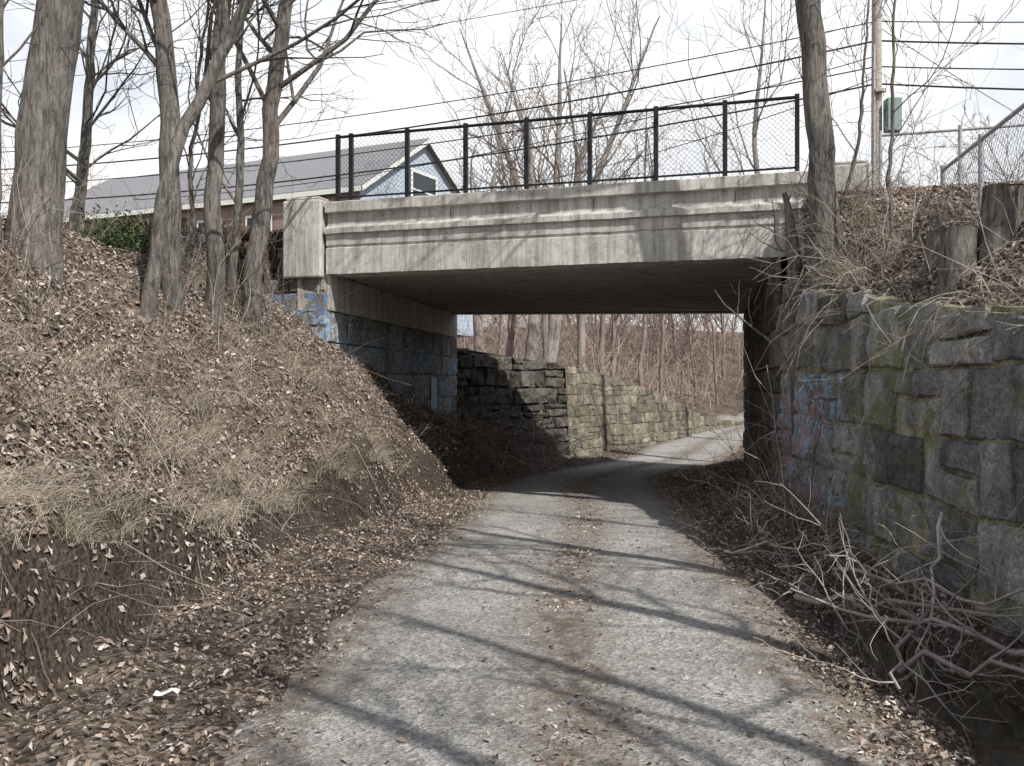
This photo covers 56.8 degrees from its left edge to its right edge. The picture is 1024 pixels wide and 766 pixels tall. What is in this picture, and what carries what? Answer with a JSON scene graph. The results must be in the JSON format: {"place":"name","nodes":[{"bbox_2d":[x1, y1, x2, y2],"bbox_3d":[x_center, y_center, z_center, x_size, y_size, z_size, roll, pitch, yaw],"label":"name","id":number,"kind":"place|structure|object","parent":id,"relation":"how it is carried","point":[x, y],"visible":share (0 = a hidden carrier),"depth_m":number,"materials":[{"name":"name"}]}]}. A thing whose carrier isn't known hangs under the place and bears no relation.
{"place":"outdoors","nodes":[
{"label":"outdoors","id":0,"kind":"place"},
{"bbox_2d":[0,187,1023,765],"bbox_3d":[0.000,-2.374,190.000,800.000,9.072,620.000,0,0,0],"label":"ground","id":1,"kind":"structure","parent":0,"point":[72,573],"depth_m":7.29,"materials":[{"name":"brown soil"}]},
{"bbox_2d":[5,0,84,287],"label":"oak tree","id":2,"kind":"object","parent":1,"relation":"on","point":[46,93],"visible":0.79,"depth_m":9.31,"materials":[{"name":"grey plant"}]},
{"bbox_2d":[0,0,110,243],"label":"bare tree","id":3,"kind":"object","parent":1,"relation":"on","point":[3,3],"visible":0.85,"depth_m":9.13,"materials":[{"name":"grey plant"}]},
{"bbox_2d":[1,0,198,230],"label":"bare tree","id":4,"kind":"object","parent":1,"relation":"on","point":[73,214],"visible":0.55,"depth_m":13.98,"materials":[{"name":"grey plant"}]},
{"bbox_2d":[1,0,207,234],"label":"bare tree","id":5,"kind":"object","parent":1,"relation":"on","point":[87,117],"visible":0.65,"depth_m":11.94,"materials":[{"name":"grey plant"}]},
{"bbox_2d":[63,197,192,260],"bbox_3d":[-4.648,-1.717,11.351,1.644,1.005,1.681,0,0,0],"label":"evergreen shrub","id":6,"kind":"object","parent":1,"relation":"on","point":[112,239],"visible":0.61,"depth_m":11.09,"materials":[{"name":"green plant"}]},
{"bbox_2d":[84,0,184,312],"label":"bare tree","id":7,"kind":"object","parent":1,"relation":"on","point":[161,36],"visible":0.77,"depth_m":10.83,"materials":[{"name":"grey plant"}]},
{"bbox_2d":[153,688,180,695],"bbox_3d":[-1.720,1.538,4.720,0.120,0.033,0.066,0,0,-6],"label":"litter paper","id":8,"kind":"object","parent":1,"relation":"on","point":[175,690],"visible":1,"depth_m":4.72,"materials":[{"name":"white paper"}]},
{"bbox_2d":[84,213,270,298],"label":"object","id":9,"kind":"object","parent":1,"relation":"on","point":[247,230],"visible":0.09,"depth_m":14.67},
{"bbox_2d":[0,80,441,714],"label":"bank brush","id":10,"kind":"object","parent":1,"relation":"on","point":[112,350],"visible":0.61,"depth_m":8.41,"materials":[{"name":"brown plant"}]},
{"bbox_2d":[112,0,357,274],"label":"bare tree","id":11,"kind":"object","parent":1,"relation":"on","point":[192,196],"visible":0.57,"depth_m":13.20,"materials":[{"name":"grey plant"}]},
{"bbox_2d":[111,0,367,295],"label":"bare tree","id":12,"kind":"object","parent":1,"relation":"on","point":[239,130],"visible":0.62,"depth_m":12.91,"materials":[{"name":"grey plant"}]},
{"bbox_2d":[187,0,294,323],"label":"bare tree","id":13,"kind":"object","parent":1,"relation":"on","point":[212,192],"visible":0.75,"depth_m":11.88,"materials":[{"name":"grey plant"}]},
{"bbox_2d":[63,191,470,336],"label":"long walls","id":14,"kind":"structure","parent":1,"relation":"on","point":[277,214],"depth_m":35.51,"materials":[{"name":"brick"}]},
{"bbox_2d":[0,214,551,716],"bbox_3d":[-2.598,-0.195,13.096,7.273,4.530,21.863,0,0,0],"label":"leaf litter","id":15,"kind":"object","parent":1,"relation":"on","point":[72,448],"visible":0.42,"depth_m":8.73,"materials":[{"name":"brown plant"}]},
{"bbox_2d":[206,0,452,333],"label":"bare tree","id":16,"kind":"object","parent":1,"relation":"on","point":[272,120],"visible":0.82,"depth_m":12.75,"materials":[{"name":"grey plant"}]},
{"bbox_2d":[140,0,560,322],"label":"bare tree","id":17,"kind":"object","parent":1,"relation":"on","point":[196,106],"visible":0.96,"depth_m":10.38,"materials":[{"name":"grey plant"}]},
{"bbox_2d":[360,146,473,335],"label":"gable walls","id":18,"kind":"structure","parent":1,"relation":"on","point":[462,322],"depth_m":36.30,"materials":[{"name":"blue"}]},
{"bbox_2d":[63,138,459,217],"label":"roof","id":19,"kind":"structure","parent":18,"relation":"on","point":[296,170],"depth_m":37.59,"materials":[{"name":"grey"}]},
{"bbox_2d":[63,139,462,221],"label":"trim","id":20,"kind":"structure","parent":19,"relation":"attached to","point":[293,195],"depth_m":34.88,"materials":[{"name":"wood"}]},
{"bbox_2d":[199,172,434,227],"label":"windows","id":21,"kind":"structure","parent":18,"relation":"attached to","point":[423,181],"depth_m":36.64,"materials":[{"name":"grey glass"}]},
{"bbox_2d":[151,167,437,230],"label":"window frames","id":22,"kind":"structure","parent":21,"relation":"attached to","point":[412,171],"depth_m":36.13,"materials":[{"name":"wood"}]},
{"bbox_2d":[445,64,552,351],"bbox_3d":[-0.452,-5.090,28.061,3.323,9.429,3.980,0,0,0],"label":"bare tree","id":23,"kind":"object","parent":1,"relation":"on","point":[478,332],"visible":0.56,"depth_m":28.02,"materials":[{"name":"brown plant"}]},
{"bbox_2d":[416,365,601,473],"bbox_3d":[-0.236,1.248,22.189,3.592,3.193,9.189,0,0,18],"label":"brush pile","id":24,"kind":"object","parent":1,"relation":"on","point":[508,423],"visible":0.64,"depth_m":21.49,"materials":[{"name":"brown plant"}]},
{"bbox_2d":[483,315,539,326],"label":"long walls","id":25,"kind":"structure","parent":1,"relation":"on","point":[504,320],"depth_m":73.19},
{"bbox_2d":[0,182,1023,625],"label":"dry grass","id":26,"kind":"structure","parent":1,"relation":"on","point":[58,480],"depth_m":7.75,"materials":[{"name":"beige plant"}]},
{"bbox_2d":[456,348,570,456],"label":"dark stone wall","id":27,"kind":"structure","parent":1,"relation":"on","point":[521,374],"depth_m":25.34,"materials":[{"name":"grey stone"}]},
{"bbox_2d":[467,42,559,359],"bbox_3d":[0.086,-5.082,28.121,2.932,10.056,3.896,0,0,-42],"label":"bare tree","id":28,"kind":"object","parent":1,"relation":"on","point":[531,340],"visible":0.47,"depth_m":27.88,"materials":[{"name":"brown plant"}]},
{"bbox_2d":[458,77,572,356],"bbox_3d":[0.515,-4.816,28.346,2.612,9.200,5.094,0,0,-42],"label":"bare tree","id":29,"kind":"object","parent":1,"relation":"on","point":[510,338],"visible":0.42,"depth_m":28.62,"materials":[{"name":"brown plant"}]},
{"bbox_2d":[384,0,685,361],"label":"bare tree","id":30,"kind":"object","parent":1,"relation":"on","point":[551,324],"visible":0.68,"depth_m":30.89,"materials":[{"name":"brown plant"}]},
{"bbox_2d":[242,160,871,497],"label":"road bridge","id":31,"kind":"structure","parent":1,"relation":"on","point":[423,271],"depth_m":14.34,"materials":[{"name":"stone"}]},
{"bbox_2d":[335,93,799,200],"bbox_3d":[0.550,-3.308,13.620,6.936,1.065,0.136,0,0,18],"label":"chain link fence","id":32,"kind":"object","parent":31,"relation":"on","point":[725,104],"visible":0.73,"depth_m":13.50,"materials":[{"name":"black metal"}]},
{"bbox_2d":[494,0,667,367],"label":"bare tree","id":33,"kind":"object","parent":1,"relation":"on","point":[581,345],"visible":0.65,"depth_m":31.11,"materials":[{"name":"brown plant"}]},
{"bbox_2d":[457,314,744,427],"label":"woodland brush","id":34,"kind":"object","parent":1,"relation":"on","point":[595,369],"visible":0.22,"depth_m":48.24,"materials":[{"name":"brown plant"}]},
{"bbox_2d":[561,98,659,374],"bbox_3d":[2.471,-4.728,32.815,6.290,10.872,3.561,0,0,24],"label":"bare tree","id":35,"kind":"object","parent":1,"relation":"on","point":[602,328],"visible":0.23,"depth_m":32.59,"materials":[{"name":"brown plant"}]},
{"bbox_2d":[561,129,666,377],"bbox_3d":[3.841,-4.156,37.801,4.858,10.956,6.330,0,0,16],"label":"bare tree","id":36,"kind":"object","parent":1,"relation":"on","point":[613,331],"visible":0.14,"depth_m":37.89,"materials":[{"name":"brown plant"}]},
{"bbox_2d":[529,68,735,386],"bbox_3d":[4.585,-5.401,35.040,7.234,13.660,3.413,0,0,20],"label":"bare tree","id":37,"kind":"object","parent":1,"relation":"on","point":[640,359],"visible":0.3,"depth_m":35.32,"materials":[{"name":"brown plant"}]},
{"bbox_2d":[605,94,686,393],"bbox_3d":[5.186,-4.777,36.892,4.118,12.885,4.969,0,0,-29],"label":"bare tree","id":38,"kind":"object","parent":1,"relation":"on","point":[661,358],"visible":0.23,"depth_m":36.45,"materials":[{"name":"brown plant"}]},
{"bbox_2d":[565,366,743,456],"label":"curved retaining wall","id":39,"kind":"structure","parent":1,"relation":"on","point":[633,414],"depth_m":29.64,"materials":[{"name":"beige stone"}]},
{"bbox_2d":[458,103,1023,406],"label":"distant trees","id":40,"kind":"object","parent":1,"relation":"on","point":[687,334],"visible":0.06,"depth_m":47.21,"materials":[{"name":"brown plant"}]},
{"bbox_2d":[630,0,861,177],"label":"bare tree","id":41,"kind":"object","parent":1,"relation":"on","point":[755,128],"visible":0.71,"depth_m":31.93,"materials":[{"name":"brown plant"}]},
{"bbox_2d":[714,154,808,456],"bbox_3d":[3.229,-0.494,11.659,1.232,4.951,0.869,0,0,-24],"label":"vine","id":42,"kind":"object","parent":1,"relation":"on","point":[794,266],"visible":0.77,"depth_m":11.64,"materials":[{"name":"brown plant"}]},
{"bbox_2d":[795,0,843,289],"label":"bare tree","id":43,"kind":"object","parent":1,"relation":"on","point":[817,107],"visible":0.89,"depth_m":11.13,"materials":[{"name":"grey plant"}]},
{"bbox_2d":[644,346,1023,726],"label":"dead brush","id":44,"kind":"object","parent":1,"relation":"on","point":[770,494],"visible":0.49,"depth_m":10.07,"materials":[{"name":"brown plant"}]},
{"bbox_2d":[686,478,1023,746],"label":"fallen branches","id":45,"kind":"object","parent":1,"relation":"on","point":[901,667],"visible":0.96,"depth_m":5.74,"materials":[{"name":"wood"}]},
{"bbox_2d":[771,0,945,210],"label":"bare tree","id":46,"kind":"object","parent":1,"relation":"on","point":[860,106],"visible":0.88,"depth_m":11.50,"materials":[{"name":"grey plant"}]},
{"bbox_2d":[698,18,1023,669],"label":"bank brush","id":47,"kind":"object","parent":1,"relation":"on","point":[885,255],"visible":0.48,"depth_m":9.57,"materials":[{"name":"brown plant"}]},
{"bbox_2d":[871,0,901,188],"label":"utility pole","id":48,"kind":"object","parent":1,"relation":"on","point":[876,64],"visible":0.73,"depth_m":21.89,"materials":[{"name":"brown wood"}]},
{"bbox_2d":[775,281,1023,643],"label":"stone retaining wall","id":49,"kind":"structure","parent":1,"relation":"on","point":[979,447],"depth_m":7.59,"materials":[{"name":"stone"}]},
{"bbox_2d":[798,180,1023,305],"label":"leaf litter","id":50,"kind":"object","parent":1,"relation":"on","point":[1017,254],"visible":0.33,"depth_m":9.75,"materials":[{"name":"brown plant"}]},
{"bbox_2d":[922,229,940,280],"bbox_3d":[3.995,-1.154,8.903,0.301,0.558,0.313,0,0,0],"label":"tree stump","id":51,"kind":"object","parent":1,"relation":"on","point":[933,240],"visible":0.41,"depth_m":8.84,"materials":[{"name":"brown wood"}]},
{"bbox_2d":[875,0,1019,238],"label":"bare tree","id":52,"kind":"object","parent":1,"relation":"on","point":[892,141],"visible":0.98,"depth_m":10.60,"materials":[{"name":"grey plant"}]},
{"bbox_2d":[878,124,1023,188],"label":"chain link fence","id":53,"kind":"object","parent":1,"relation":"on","point":[960,144],"visible":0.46,"depth_m":12.12,"materials":[{"name":"metal"}]},
{"bbox_2d":[934,225,977,302],"bbox_3d":[3.825,-0.991,8.097,0.425,0.678,0.422,0,0,0],"label":"tree stump","id":54,"kind":"object","parent":1,"relation":"on","point":[957,243],"visible":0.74,"depth_m":7.98,"materials":[{"name":"wood"}]},
{"bbox_2d":[940,103,1023,211],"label":"chain link fence","id":55,"kind":"object","parent":1,"relation":"on","point":[979,144],"visible":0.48,"depth_m":10.61,"materials":[{"name":"metal"}]},
{"bbox_2d":[976,183,1023,264],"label":"tree stump","id":56,"kind":"object","parent":1,"relation":"on","point":[995,219],"visible":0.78,"depth_m":7.92,"materials":[{"name":"brown wood"}]},
{"bbox_3d":[-31.556,-6.650,34.726,0.266,9.500,2.400,0,0,0],"label":"utility pole","id":57,"kind":"object","parent":1,"relation":"on","visible":0},
{"bbox_2d":[1,0,1023,203],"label":"overhead cables","id":58,"kind":"object","parent":57,"relation":"attached to","point":[734,94],"visible":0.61,"depth_m":24.39,"materials":[{"name":"rubber"}]},
{"bbox_2d":[0,0,1023,331],"label":"sky","id":59,"kind":"structure","parent":0,"point":[401,83],"materials":[{"name":"white"}]},
{"bbox_2d":[223,412,912,765],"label":"gravel path","id":60,"kind":"structure","parent":0,"point":[706,726],"depth_m":5.43,"materials":[{"name":"grey gravel"}]},
{"bbox_2d":[0,447,1023,765],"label":"path leaf litter","id":61,"kind":"object","parent":60,"relation":"on","point":[868,707],"visible":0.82,"depth_m":6.11,"materials":[{"name":"brown plant"}]},
{"bbox_2d":[221,668,232,675],"bbox_3d":[-1.520,1.539,5.050,0.033,0.035,0.060,0,0,44],"label":"litter paper","id":62,"kind":"object","parent":61,"relation":"on","point":[225,671],"visible":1,"depth_m":5.05,"materials":[{"name":"white paper"}]},
{"bbox_2d":[139,489,957,765],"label":"path debris","id":63,"kind":"object","parent":60,"relation":"on","point":[625,718],"visible":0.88,"depth_m":5.07,"materials":[{"name":"brown plant"}]},
{"bbox_2d":[835,630,1023,765],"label":"ditch water","id":64,"kind":"structure","parent":0,"point":[997,742],"depth_m":5.37,"materials":[{"name":"brown liquid"}]}
]}

